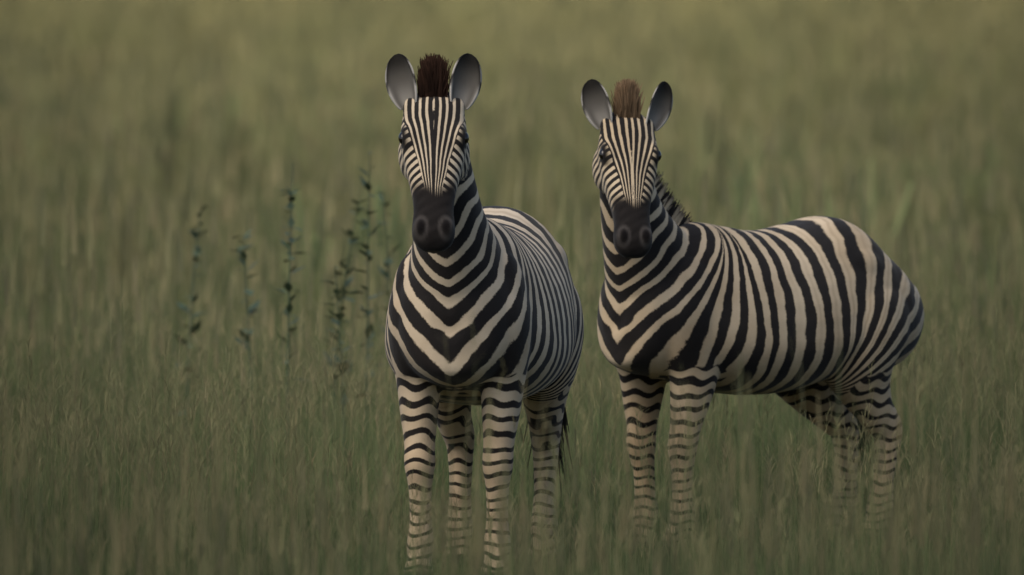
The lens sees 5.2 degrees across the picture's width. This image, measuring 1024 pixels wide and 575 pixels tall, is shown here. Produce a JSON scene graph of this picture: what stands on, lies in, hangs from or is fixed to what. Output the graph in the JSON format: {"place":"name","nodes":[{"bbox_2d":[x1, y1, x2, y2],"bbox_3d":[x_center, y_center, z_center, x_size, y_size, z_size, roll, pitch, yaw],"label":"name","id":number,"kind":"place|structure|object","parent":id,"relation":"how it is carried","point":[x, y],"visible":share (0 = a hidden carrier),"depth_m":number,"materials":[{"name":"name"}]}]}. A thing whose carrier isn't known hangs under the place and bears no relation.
{"place":"outdoors","nodes":[
{"label":"outdoors","id":0,"kind":"place"},
{"bbox_2d":[0,0,1023,574],"bbox_3d":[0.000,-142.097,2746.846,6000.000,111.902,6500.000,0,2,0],"label":"field ground","id":1,"kind":"structure","parent":0,"point":[482,206],"depth_m":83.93,"materials":[{"name":"green plant"}]},
{"bbox_2d":[385,53,583,574],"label":"zebra","id":2,"kind":"object","parent":1,"relation":"on","point":[505,271],"visible":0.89,"depth_m":40.10,"materials":[{"name":"multicoloured"}]},
{"bbox_2d":[581,78,923,555],"bbox_3d":[0.867,0.102,42.427,0.639,1.785,1.910,2,3,43],"label":"zebra","id":3,"kind":"object","parent":1,"relation":"on","point":[704,305],"visible":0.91,"depth_m":42.15,"materials":[{"name":"multicoloured"}]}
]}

